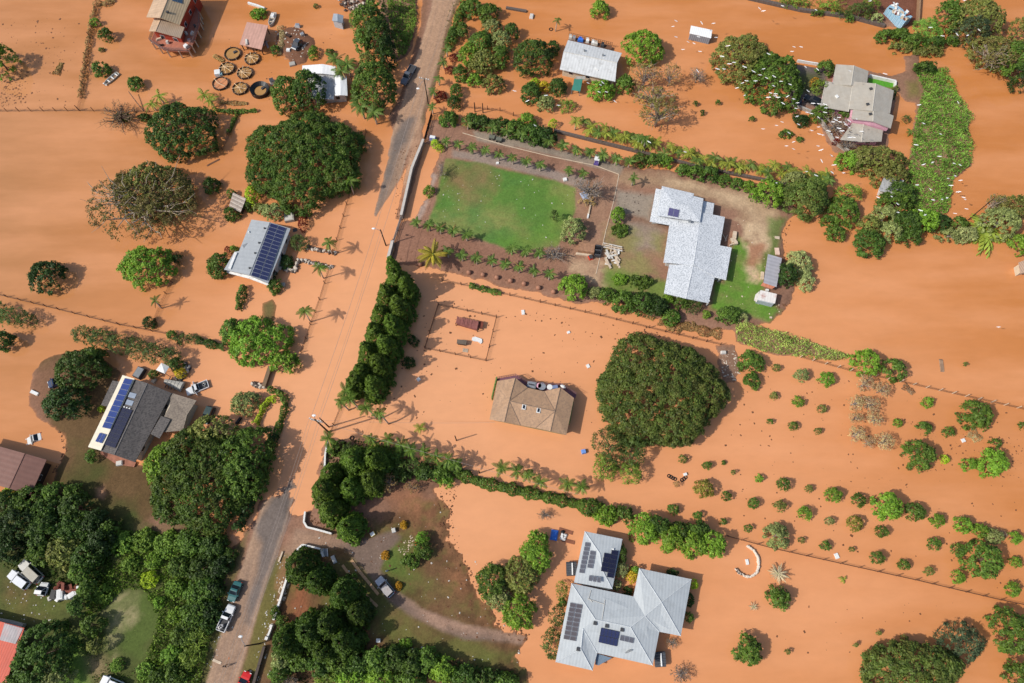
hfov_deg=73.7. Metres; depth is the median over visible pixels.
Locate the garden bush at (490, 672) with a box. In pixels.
[471,666,503,682]
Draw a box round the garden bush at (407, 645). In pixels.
[398,637,412,650]
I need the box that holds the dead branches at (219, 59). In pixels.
[212,54,223,61]
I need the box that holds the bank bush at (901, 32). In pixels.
[890,27,909,42]
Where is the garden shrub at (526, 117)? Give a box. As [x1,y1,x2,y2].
[517,111,536,124]
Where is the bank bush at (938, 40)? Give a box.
[922,36,945,51]
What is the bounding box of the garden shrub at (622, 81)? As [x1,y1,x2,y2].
[615,73,635,94]
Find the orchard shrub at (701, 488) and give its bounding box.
[692,478,713,498]
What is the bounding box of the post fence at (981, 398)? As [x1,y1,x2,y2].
[800,355,1021,408]
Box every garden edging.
[342,564,377,607]
[351,559,378,594]
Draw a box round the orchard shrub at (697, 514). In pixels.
[692,511,702,519]
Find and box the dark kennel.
[457,339,466,345]
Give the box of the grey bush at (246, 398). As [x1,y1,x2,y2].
[230,391,261,416]
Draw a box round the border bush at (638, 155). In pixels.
[634,151,648,168]
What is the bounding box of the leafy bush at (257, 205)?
[252,203,263,214]
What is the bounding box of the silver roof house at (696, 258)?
[650,186,731,305]
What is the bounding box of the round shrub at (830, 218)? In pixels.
[818,214,834,226]
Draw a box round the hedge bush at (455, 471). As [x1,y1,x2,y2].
[447,458,461,476]
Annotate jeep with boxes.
[201,405,215,424]
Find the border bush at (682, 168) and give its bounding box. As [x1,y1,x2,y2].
[675,163,692,176]
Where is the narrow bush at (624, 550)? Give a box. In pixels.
[618,543,627,564]
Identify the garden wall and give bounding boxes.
[386,240,393,257]
[400,139,424,218]
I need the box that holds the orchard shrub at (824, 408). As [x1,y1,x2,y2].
[816,404,826,412]
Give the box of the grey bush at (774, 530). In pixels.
[762,522,789,550]
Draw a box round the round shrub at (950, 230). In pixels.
[932,226,962,243]
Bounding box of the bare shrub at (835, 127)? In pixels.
[819,112,851,135]
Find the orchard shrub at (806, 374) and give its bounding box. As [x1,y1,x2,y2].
[792,368,809,382]
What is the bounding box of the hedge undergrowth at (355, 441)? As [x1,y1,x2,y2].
[320,439,448,489]
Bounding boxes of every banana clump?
[540,626,560,659]
[548,603,564,626]
[555,580,567,598]
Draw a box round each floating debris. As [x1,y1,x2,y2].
[0,66,27,106]
[2,18,79,106]
[386,314,594,422]
[437,296,672,338]
[725,376,1023,587]
[920,424,1022,477]
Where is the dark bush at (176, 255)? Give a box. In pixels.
[172,253,183,265]
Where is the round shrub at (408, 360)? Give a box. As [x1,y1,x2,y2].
[400,356,415,368]
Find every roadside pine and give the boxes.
[345,376,362,399]
[348,370,365,398]
[352,361,373,391]
[357,340,381,366]
[364,321,391,352]
[364,375,390,404]
[366,353,396,385]
[370,303,394,330]
[374,334,404,368]
[376,282,400,308]
[381,313,410,345]
[385,255,401,274]
[385,266,414,298]
[388,294,417,330]
[397,275,420,307]
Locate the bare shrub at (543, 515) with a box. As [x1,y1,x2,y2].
[536,509,554,519]
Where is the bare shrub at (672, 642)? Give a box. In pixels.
[666,638,678,649]
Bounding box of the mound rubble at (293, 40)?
[275,26,308,59]
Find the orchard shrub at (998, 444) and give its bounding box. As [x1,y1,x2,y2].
[987,438,1002,449]
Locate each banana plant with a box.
[143,98,161,112]
[153,89,168,103]
[197,88,214,103]
[205,94,218,108]
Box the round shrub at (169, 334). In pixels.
[166,330,176,340]
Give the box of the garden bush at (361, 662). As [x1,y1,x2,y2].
[346,648,368,678]
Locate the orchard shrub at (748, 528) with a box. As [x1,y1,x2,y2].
[744,524,752,532]
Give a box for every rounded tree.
[626,512,656,545]
[644,514,669,536]
[654,522,684,553]
[670,521,690,540]
[680,529,707,559]
[687,518,709,537]
[697,529,726,558]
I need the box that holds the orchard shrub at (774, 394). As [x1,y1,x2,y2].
[769,391,777,400]
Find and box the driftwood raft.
[939,359,943,371]
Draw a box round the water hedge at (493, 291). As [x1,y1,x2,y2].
[469,282,501,295]
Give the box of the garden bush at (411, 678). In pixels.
[392,671,426,682]
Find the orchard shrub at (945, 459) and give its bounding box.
[939,454,949,463]
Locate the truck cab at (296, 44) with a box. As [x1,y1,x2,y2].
[291,38,302,50]
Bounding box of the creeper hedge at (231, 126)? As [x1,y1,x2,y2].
[226,112,238,132]
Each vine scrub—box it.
[81,604,136,682]
[86,530,227,682]
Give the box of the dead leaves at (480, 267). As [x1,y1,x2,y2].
[400,234,568,294]
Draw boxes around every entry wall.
[297,544,324,556]
[303,511,332,534]
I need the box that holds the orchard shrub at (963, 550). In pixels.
[950,542,967,558]
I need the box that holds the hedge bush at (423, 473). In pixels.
[413,461,438,481]
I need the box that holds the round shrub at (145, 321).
[142,315,156,329]
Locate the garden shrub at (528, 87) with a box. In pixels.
[520,81,541,105]
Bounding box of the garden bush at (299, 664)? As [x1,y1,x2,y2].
[285,648,311,671]
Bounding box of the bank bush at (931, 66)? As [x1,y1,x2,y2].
[912,60,936,73]
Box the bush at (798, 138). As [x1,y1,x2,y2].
[795,136,803,142]
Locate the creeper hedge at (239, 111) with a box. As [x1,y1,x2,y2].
[212,107,256,114]
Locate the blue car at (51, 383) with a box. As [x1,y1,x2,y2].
[47,378,57,388]
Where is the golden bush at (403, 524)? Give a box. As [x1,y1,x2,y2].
[400,520,407,529]
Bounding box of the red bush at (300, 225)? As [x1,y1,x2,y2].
[298,216,308,232]
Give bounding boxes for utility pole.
[239,635,260,646]
[309,414,327,431]
[416,77,428,103]
[968,197,994,219]
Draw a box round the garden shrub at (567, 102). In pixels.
[557,98,577,113]
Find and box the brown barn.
[0,447,50,494]
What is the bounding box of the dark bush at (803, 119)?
[792,114,809,127]
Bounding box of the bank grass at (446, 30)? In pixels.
[433,0,460,88]
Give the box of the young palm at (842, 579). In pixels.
[838,576,846,583]
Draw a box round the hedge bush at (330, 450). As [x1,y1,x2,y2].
[326,440,347,457]
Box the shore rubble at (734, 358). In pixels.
[722,351,739,380]
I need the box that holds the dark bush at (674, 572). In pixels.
[666,568,678,575]
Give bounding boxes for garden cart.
[489,134,495,140]
[496,137,503,142]
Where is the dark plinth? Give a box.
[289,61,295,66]
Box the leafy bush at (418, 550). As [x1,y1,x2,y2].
[414,541,433,560]
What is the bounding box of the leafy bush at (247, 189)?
[244,184,260,206]
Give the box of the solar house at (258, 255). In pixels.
[224,220,289,284]
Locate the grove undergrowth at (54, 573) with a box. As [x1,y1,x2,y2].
[0,509,111,588]
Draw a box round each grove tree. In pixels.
[0,489,29,518]
[0,503,41,546]
[0,534,27,564]
[11,483,46,515]
[24,510,70,551]
[24,537,56,567]
[28,495,62,525]
[40,481,69,504]
[45,537,87,571]
[51,510,99,545]
[56,490,94,521]
[62,483,87,497]
[66,562,98,584]
[66,594,91,617]
[66,641,83,653]
[69,537,108,570]
[76,579,103,601]
[78,507,117,532]
[79,613,108,638]
[86,526,118,557]
[86,637,105,654]
[91,583,112,604]
[97,519,123,538]
[107,530,134,557]
[109,657,125,672]
[120,553,139,572]
[131,526,155,552]
[135,661,156,680]
[140,570,159,588]
[144,552,162,570]
[147,665,165,682]
[153,527,182,559]
[153,596,164,608]
[159,643,181,664]
[162,660,190,682]
[164,577,186,598]
[165,606,181,623]
[166,554,191,577]
[169,621,199,648]
[175,525,204,557]
[178,647,206,671]
[179,597,208,629]
[182,576,216,602]
[184,627,209,649]
[185,553,217,581]
[194,616,216,636]
[198,533,230,563]
[198,599,223,622]
[207,578,226,601]
[208,555,234,579]
[222,547,238,561]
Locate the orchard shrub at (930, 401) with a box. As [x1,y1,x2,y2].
[919,396,933,408]
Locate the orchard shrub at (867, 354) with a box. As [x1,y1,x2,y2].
[847,348,881,376]
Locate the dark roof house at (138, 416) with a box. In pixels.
[88,375,197,466]
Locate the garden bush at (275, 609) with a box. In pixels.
[270,605,280,618]
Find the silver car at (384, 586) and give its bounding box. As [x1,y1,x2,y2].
[375,576,394,598]
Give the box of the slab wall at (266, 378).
[262,366,271,387]
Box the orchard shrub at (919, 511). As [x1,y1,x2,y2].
[903,502,926,521]
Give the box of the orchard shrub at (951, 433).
[941,426,956,437]
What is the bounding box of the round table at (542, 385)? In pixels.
[538,382,545,389]
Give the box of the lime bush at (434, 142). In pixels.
[431,139,439,148]
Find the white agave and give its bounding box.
[767,563,788,583]
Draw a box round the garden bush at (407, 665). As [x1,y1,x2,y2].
[400,647,427,678]
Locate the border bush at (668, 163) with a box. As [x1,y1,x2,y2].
[660,155,673,169]
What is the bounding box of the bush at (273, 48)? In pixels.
[270,45,279,55]
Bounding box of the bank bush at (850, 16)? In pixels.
[845,15,853,22]
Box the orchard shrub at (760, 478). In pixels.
[755,473,763,482]
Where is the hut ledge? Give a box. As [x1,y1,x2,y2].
[576,252,590,255]
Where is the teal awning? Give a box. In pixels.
[571,76,584,94]
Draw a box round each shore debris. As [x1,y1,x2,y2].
[52,431,67,472]
[438,490,529,640]
[776,218,792,314]
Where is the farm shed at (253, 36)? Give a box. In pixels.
[240,22,269,54]
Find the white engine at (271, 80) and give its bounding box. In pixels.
[269,77,274,84]
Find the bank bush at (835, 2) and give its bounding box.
[819,0,841,13]
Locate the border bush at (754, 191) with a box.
[748,187,763,202]
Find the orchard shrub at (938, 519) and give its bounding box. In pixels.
[928,513,944,528]
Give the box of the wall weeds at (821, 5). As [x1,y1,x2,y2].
[776,0,873,17]
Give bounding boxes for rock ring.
[173,362,190,380]
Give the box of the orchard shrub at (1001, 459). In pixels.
[975,447,1010,478]
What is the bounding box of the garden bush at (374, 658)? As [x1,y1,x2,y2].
[363,645,389,674]
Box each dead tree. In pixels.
[81,155,200,241]
[98,99,140,134]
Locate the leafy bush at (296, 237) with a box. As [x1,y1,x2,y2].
[289,234,310,251]
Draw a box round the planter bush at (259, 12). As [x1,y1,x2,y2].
[249,8,267,20]
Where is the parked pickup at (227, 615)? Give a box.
[216,604,235,632]
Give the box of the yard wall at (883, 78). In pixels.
[868,74,896,86]
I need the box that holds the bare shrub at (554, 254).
[543,246,568,261]
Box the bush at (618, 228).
[611,223,628,238]
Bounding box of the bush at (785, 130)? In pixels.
[778,128,794,138]
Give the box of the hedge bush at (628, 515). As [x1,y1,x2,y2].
[611,504,635,524]
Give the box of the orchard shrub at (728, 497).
[721,491,731,500]
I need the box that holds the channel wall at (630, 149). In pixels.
[554,129,792,186]
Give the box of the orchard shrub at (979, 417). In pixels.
[954,399,993,431]
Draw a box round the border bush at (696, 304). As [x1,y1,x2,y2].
[683,299,703,314]
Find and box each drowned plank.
[559,527,572,534]
[562,539,574,543]
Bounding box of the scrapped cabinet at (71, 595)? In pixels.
[67,591,76,599]
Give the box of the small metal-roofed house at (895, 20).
[883,5,911,27]
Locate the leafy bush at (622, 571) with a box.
[615,561,628,577]
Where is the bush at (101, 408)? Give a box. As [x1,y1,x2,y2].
[97,405,105,412]
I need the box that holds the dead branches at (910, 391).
[901,384,915,394]
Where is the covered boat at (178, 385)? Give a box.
[164,377,184,391]
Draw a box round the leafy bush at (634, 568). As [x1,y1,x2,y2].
[630,565,638,573]
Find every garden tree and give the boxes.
[447,27,457,47]
[447,95,461,111]
[450,83,462,99]
[452,63,467,83]
[456,21,468,37]
[457,41,479,66]
[461,0,485,19]
[465,73,481,86]
[467,30,493,55]
[467,59,488,77]
[470,48,500,75]
[476,3,501,23]
[480,19,502,36]
[481,73,505,94]
[489,30,511,51]
[490,46,509,68]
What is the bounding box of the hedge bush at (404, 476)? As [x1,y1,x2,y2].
[390,466,412,484]
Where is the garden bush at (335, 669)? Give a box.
[325,652,354,677]
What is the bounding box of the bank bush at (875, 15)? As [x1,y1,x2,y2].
[870,12,883,22]
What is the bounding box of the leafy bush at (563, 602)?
[558,597,566,607]
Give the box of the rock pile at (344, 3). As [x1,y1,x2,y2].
[338,0,366,10]
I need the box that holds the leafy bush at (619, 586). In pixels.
[612,579,621,590]
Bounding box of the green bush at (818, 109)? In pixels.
[808,105,834,123]
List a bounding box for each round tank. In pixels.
[212,76,228,90]
[218,61,234,74]
[224,46,240,60]
[232,81,247,95]
[236,65,252,79]
[244,51,259,64]
[250,81,269,98]
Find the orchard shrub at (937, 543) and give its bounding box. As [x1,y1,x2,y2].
[926,537,941,550]
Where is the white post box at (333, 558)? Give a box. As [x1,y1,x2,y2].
[331,555,336,563]
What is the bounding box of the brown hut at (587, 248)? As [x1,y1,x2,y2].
[578,242,594,254]
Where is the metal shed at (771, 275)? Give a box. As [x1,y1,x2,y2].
[760,254,781,288]
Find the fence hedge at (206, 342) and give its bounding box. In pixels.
[196,337,226,351]
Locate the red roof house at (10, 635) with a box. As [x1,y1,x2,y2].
[0,621,25,682]
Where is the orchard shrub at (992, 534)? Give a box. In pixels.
[982,527,1004,544]
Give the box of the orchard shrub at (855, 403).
[846,394,865,410]
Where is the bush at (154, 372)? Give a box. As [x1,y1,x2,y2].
[148,369,158,379]
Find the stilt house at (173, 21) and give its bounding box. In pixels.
[147,0,203,57]
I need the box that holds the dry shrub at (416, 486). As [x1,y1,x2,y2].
[403,481,420,493]
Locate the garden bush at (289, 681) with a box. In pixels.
[280,675,298,682]
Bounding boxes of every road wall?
[264,624,274,639]
[272,578,287,619]
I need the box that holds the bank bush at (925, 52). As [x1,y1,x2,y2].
[912,44,943,57]
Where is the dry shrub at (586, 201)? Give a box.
[578,196,595,206]
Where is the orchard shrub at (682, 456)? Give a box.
[678,454,687,463]
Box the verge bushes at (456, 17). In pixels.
[444,0,465,51]
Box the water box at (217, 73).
[214,69,222,76]
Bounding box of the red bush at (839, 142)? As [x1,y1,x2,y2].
[831,138,844,145]
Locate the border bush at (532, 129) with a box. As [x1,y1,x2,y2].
[519,123,544,146]
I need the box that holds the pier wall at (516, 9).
[506,6,526,12]
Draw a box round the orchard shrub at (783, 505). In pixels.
[771,499,786,512]
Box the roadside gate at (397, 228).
[392,215,401,241]
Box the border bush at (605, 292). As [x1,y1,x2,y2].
[596,287,614,305]
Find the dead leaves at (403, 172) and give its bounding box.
[395,146,416,216]
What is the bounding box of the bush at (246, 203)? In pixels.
[243,201,254,211]
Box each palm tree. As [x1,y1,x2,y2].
[150,294,161,308]
[295,305,315,320]
[312,262,330,278]
[319,430,335,447]
[321,237,337,253]
[324,52,344,66]
[331,64,351,79]
[334,395,348,410]
[335,55,357,76]
[337,381,356,403]
[341,389,360,410]
[344,176,359,193]
[349,93,364,108]
[349,100,368,118]
[356,401,377,419]
[363,433,378,445]
[366,102,384,124]
[371,404,388,424]
[380,432,394,446]
[395,436,408,452]
[403,442,419,460]
[409,216,421,228]
[413,422,426,433]
[418,443,430,459]
[422,219,434,231]
[427,102,437,113]
[428,87,439,97]
[429,448,445,465]
[433,75,444,85]
[434,222,446,233]
[437,57,447,68]
[440,45,451,56]
[440,452,452,469]
[441,136,450,147]
[442,245,454,257]
[447,225,457,236]
[447,458,462,471]
[453,140,463,150]
[455,248,468,261]
[460,118,474,129]
[460,230,472,240]
[466,142,476,154]
[470,251,482,264]
[480,144,490,156]
[484,123,497,134]
[486,254,497,267]
[492,459,510,476]
[494,149,503,160]
[499,258,511,270]
[500,125,512,136]
[504,242,518,255]
[506,153,516,164]
[510,462,523,479]
[513,260,524,273]
[514,129,525,141]
[520,245,533,257]
[521,155,531,167]
[522,469,535,482]
[528,264,540,277]
[532,474,547,488]
[533,248,546,258]
[535,160,546,171]
[542,134,554,147]
[543,268,556,279]
[552,17,561,31]
[555,139,569,151]
[558,477,576,492]
[563,166,573,176]
[571,144,582,156]
[573,479,589,494]
[576,167,588,179]
[584,147,595,159]
[596,147,608,161]
[610,154,623,165]
[624,156,637,167]
[628,172,639,185]
[634,134,644,148]
[640,135,650,149]
[966,213,1009,258]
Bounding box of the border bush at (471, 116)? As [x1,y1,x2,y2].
[461,113,481,129]
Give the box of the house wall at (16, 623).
[0,618,25,626]
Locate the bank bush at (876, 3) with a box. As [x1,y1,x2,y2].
[859,0,881,14]
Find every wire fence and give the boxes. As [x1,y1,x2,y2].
[0,107,149,111]
[1,294,166,333]
[149,279,172,326]
[299,265,328,352]
[332,129,366,250]
[424,302,496,360]
[442,279,721,344]
[462,104,554,130]
[726,535,1023,604]
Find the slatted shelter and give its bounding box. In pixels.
[455,316,483,331]
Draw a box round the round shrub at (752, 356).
[736,349,765,372]
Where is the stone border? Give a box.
[250,381,265,389]
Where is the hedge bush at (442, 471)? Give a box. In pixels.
[431,462,452,482]
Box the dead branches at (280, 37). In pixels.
[275,25,284,54]
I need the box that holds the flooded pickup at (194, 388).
[186,379,209,395]
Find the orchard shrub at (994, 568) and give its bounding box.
[958,539,1004,579]
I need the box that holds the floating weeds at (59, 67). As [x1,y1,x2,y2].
[52,62,63,74]
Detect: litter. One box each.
[0,586,54,620]
[250,562,285,680]
[266,512,519,680]
[277,580,289,602]
[398,535,414,554]
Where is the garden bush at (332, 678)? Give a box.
[314,672,341,682]
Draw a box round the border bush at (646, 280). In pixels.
[629,274,653,290]
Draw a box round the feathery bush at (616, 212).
[610,206,624,223]
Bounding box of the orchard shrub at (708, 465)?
[701,461,712,469]
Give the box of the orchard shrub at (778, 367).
[771,364,780,371]
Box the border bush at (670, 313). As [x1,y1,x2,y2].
[661,308,680,327]
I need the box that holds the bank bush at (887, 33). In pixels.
[873,29,899,43]
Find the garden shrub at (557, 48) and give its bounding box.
[547,40,560,55]
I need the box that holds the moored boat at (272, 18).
[268,12,276,26]
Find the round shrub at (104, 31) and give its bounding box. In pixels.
[97,26,113,42]
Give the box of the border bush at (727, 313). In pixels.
[714,305,741,325]
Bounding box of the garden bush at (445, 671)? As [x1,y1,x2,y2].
[428,655,457,682]
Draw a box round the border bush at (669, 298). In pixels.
[662,294,674,306]
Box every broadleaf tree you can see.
[0,43,22,81]
[0,306,31,327]
[0,329,17,352]
[2,670,28,682]
[9,618,83,682]
[14,310,39,330]
[27,260,68,295]
[37,658,78,682]
[41,386,92,420]
[53,347,112,394]
[70,324,98,344]
[83,345,108,366]
[87,328,119,350]
[103,333,136,354]
[111,160,197,223]
[116,245,177,291]
[124,337,154,362]
[141,342,171,366]
[142,441,188,486]
[143,101,219,162]
[149,426,255,536]
[160,346,181,365]
[167,357,185,372]
[185,414,239,450]
[206,252,228,279]
[216,426,276,503]
[218,317,241,343]
[225,315,294,367]
[244,109,367,217]
[268,352,301,373]
[270,75,303,116]
[289,68,326,111]
[349,10,363,33]
[350,60,397,115]
[352,4,384,42]
[352,28,373,59]
[358,52,377,70]
[362,15,397,59]
[365,0,387,20]
[374,32,396,70]
[379,46,397,67]
[475,561,505,602]
[486,585,513,611]
[501,591,537,630]
[503,555,540,595]
[504,22,519,39]
[512,38,554,77]
[519,529,552,574]
[550,210,558,222]
[557,273,587,300]
[560,215,586,244]
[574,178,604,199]
[589,0,609,19]
[590,424,626,472]
[593,454,618,481]
[595,331,730,449]
[615,427,646,474]
[618,459,641,484]
[620,28,664,67]
[627,60,661,86]
[632,82,677,108]
[635,94,682,128]
[659,62,681,85]
[689,67,706,82]
[709,33,768,92]
[731,630,762,666]
[743,51,804,115]
[753,178,784,208]
[764,584,790,611]
[778,178,830,221]
[778,263,798,288]
[784,250,813,276]
[814,59,834,77]
[825,194,859,229]
[833,150,863,174]
[833,183,862,199]
[843,144,908,176]
[852,226,885,259]
[855,215,881,236]
[857,638,965,682]
[865,205,898,227]
[867,163,908,188]
[873,189,914,218]
[880,221,902,243]
[882,180,915,205]
[884,209,921,238]
[895,226,922,247]
[911,208,939,232]
[923,213,951,234]
[932,619,987,663]
[933,0,964,33]
[943,215,969,234]
[944,0,1006,44]
[949,14,991,48]
[964,35,1012,69]
[967,37,1023,72]
[974,206,1022,242]
[982,193,1010,210]
[982,605,1023,655]
[990,40,1023,83]
[997,194,1023,222]
[999,657,1023,682]
[1002,17,1023,41]
[1005,62,1023,93]
[1006,233,1023,256]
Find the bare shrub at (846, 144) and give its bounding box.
[837,139,855,150]
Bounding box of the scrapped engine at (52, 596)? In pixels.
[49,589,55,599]
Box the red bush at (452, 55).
[449,54,457,61]
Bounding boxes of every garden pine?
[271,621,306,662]
[285,545,321,590]
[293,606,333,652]
[304,561,337,596]
[309,640,340,665]
[311,473,346,512]
[316,605,349,641]
[318,496,351,529]
[319,462,348,486]
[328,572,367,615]
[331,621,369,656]
[336,511,370,546]
[339,445,371,480]
[339,474,365,505]
[345,594,377,630]
[359,469,389,499]
[360,443,395,478]
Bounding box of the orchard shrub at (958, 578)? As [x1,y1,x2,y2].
[949,569,965,583]
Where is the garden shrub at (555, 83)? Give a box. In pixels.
[548,77,567,97]
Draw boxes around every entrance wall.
[279,258,333,272]
[306,245,336,255]
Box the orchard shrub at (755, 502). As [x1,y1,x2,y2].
[747,497,759,509]
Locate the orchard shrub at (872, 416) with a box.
[867,411,885,425]
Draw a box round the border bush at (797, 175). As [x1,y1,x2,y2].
[780,171,808,188]
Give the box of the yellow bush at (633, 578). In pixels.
[625,569,636,584]
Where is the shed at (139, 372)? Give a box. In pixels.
[132,366,146,379]
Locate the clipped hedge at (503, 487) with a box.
[454,469,585,511]
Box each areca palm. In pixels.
[569,116,582,129]
[579,116,589,126]
[582,127,594,136]
[586,121,598,130]
[592,124,604,138]
[599,122,609,129]
[600,128,612,139]
[607,126,620,137]
[608,131,620,142]
[616,131,631,144]
[623,131,636,144]
[631,137,641,147]
[633,141,644,150]
[643,136,655,150]
[649,136,662,150]
[655,148,671,160]
[665,146,681,155]
[667,142,676,152]
[674,148,684,158]
[681,147,696,159]
[686,147,699,158]
[690,156,704,166]
[697,154,709,164]
[703,158,717,167]
[706,152,721,163]
[716,159,724,170]
[720,156,735,171]
[723,157,737,169]
[733,161,743,174]
[736,160,749,172]
[742,159,756,171]
[755,164,763,175]
[759,163,767,176]
[760,166,775,179]
[765,159,781,172]
[776,168,787,179]
[782,161,792,170]
[787,167,800,176]
[802,164,813,177]
[809,172,821,181]
[817,168,831,175]
[821,172,835,186]
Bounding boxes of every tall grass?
[386,0,416,58]
[735,322,848,360]
[908,63,974,215]
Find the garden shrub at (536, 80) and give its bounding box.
[530,77,539,87]
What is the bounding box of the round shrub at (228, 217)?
[223,207,241,222]
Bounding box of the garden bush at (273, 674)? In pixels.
[267,662,291,682]
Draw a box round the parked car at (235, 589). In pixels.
[227,580,242,601]
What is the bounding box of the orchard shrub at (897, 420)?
[892,418,902,426]
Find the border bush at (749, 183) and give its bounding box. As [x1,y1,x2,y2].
[741,180,755,191]
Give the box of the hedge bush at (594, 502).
[580,498,604,516]
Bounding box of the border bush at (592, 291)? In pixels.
[587,286,600,299]
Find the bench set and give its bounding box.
[722,231,737,245]
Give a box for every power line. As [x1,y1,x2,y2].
[218,420,308,682]
[222,420,311,680]
[229,422,317,680]
[233,422,320,678]
[311,80,419,415]
[317,234,379,418]
[319,80,427,420]
[323,422,578,494]
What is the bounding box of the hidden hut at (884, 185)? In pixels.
[877,177,903,197]
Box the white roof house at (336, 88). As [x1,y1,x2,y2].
[302,64,347,102]
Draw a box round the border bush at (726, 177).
[717,173,732,187]
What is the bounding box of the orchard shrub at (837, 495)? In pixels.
[823,487,842,502]
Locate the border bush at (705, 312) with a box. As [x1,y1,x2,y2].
[702,310,710,319]
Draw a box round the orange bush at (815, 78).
[809,77,818,86]
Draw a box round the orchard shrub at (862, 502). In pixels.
[850,492,866,508]
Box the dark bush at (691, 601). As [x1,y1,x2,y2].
[687,592,694,607]
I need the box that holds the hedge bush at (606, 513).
[592,503,617,527]
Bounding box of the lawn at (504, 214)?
[429,158,575,250]
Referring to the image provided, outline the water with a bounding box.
[0,0,1023,682]
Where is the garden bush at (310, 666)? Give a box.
[305,655,332,679]
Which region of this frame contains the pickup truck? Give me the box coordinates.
[400,64,416,85]
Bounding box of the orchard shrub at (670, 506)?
[667,504,679,515]
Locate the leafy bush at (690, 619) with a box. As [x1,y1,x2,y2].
[684,611,693,623]
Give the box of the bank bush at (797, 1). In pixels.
[792,0,808,8]
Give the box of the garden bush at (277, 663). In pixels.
[270,645,290,673]
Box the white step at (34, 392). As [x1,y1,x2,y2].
[29,390,39,395]
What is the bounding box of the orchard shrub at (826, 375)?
[816,371,834,387]
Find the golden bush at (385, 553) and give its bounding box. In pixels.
[381,550,389,559]
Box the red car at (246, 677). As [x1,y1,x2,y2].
[238,670,251,682]
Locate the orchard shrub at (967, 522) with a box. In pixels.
[952,516,973,534]
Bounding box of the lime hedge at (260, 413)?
[251,395,276,425]
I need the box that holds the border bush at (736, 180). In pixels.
[729,177,742,190]
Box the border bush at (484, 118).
[471,114,490,131]
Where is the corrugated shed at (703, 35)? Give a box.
[688,26,711,43]
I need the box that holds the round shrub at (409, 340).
[407,335,419,347]
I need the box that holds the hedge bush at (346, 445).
[340,441,358,453]
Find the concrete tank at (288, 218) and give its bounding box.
[284,213,294,222]
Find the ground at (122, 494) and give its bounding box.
[0,0,971,682]
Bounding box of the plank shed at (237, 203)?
[229,193,245,213]
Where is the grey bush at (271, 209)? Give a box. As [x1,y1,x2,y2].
[258,202,287,220]
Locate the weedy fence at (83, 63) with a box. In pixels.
[74,0,96,108]
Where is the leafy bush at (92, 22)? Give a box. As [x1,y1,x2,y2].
[89,18,101,27]
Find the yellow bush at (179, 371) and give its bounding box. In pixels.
[173,368,187,378]
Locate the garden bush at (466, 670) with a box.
[450,661,481,682]
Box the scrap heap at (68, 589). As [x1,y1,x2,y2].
[53,581,77,593]
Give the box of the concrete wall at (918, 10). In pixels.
[916,0,920,25]
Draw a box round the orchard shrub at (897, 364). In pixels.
[879,358,907,383]
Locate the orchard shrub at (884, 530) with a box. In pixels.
[873,525,889,537]
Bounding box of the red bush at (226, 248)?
[224,246,233,253]
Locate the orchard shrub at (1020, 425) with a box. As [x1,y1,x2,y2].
[1017,422,1023,430]
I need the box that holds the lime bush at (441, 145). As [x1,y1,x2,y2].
[435,144,444,152]
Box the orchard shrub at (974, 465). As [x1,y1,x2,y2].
[958,457,977,471]
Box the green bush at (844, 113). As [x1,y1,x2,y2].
[838,109,849,120]
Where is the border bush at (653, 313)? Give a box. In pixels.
[644,309,655,320]
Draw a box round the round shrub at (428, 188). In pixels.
[423,184,434,198]
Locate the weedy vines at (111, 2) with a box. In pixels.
[96,0,114,6]
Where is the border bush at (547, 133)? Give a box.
[532,125,557,147]
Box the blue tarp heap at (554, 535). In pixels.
[550,529,566,540]
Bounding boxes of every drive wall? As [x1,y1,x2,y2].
[791,102,849,151]
[797,59,818,65]
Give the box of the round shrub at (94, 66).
[91,61,112,77]
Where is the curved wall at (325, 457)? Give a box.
[324,440,328,464]
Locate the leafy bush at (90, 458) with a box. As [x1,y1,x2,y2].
[84,449,97,463]
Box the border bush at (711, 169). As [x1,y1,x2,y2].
[699,166,720,183]
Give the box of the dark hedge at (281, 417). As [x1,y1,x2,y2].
[267,385,289,436]
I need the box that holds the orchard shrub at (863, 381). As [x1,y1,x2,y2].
[857,374,875,391]
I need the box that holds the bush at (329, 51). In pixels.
[325,48,334,53]
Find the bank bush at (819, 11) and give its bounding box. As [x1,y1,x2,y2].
[810,9,823,16]
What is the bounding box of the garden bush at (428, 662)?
[416,645,441,674]
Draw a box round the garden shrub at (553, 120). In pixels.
[548,118,557,127]
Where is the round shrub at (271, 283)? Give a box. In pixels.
[266,278,282,295]
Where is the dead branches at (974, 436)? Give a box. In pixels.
[966,428,982,442]
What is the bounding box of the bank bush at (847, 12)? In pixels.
[836,10,852,19]
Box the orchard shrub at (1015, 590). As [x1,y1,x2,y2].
[1003,581,1021,597]
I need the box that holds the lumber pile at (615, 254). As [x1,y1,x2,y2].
[603,242,621,267]
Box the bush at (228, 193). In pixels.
[226,188,235,197]
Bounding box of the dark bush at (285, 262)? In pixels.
[279,254,293,269]
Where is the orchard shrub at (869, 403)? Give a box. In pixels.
[861,396,880,412]
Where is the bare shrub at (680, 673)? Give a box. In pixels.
[670,664,690,682]
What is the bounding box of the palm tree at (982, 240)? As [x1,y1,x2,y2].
[966,213,1009,258]
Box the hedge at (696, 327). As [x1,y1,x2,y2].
[657,315,720,339]
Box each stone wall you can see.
[735,568,745,576]
[745,545,759,577]
[749,0,885,27]
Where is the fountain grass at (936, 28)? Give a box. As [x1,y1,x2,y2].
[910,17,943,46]
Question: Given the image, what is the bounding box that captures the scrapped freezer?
[56,589,65,600]
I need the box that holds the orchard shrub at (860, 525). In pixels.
[846,515,863,532]
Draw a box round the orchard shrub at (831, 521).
[823,517,834,525]
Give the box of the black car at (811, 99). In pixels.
[803,95,821,106]
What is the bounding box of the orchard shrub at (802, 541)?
[797,537,804,543]

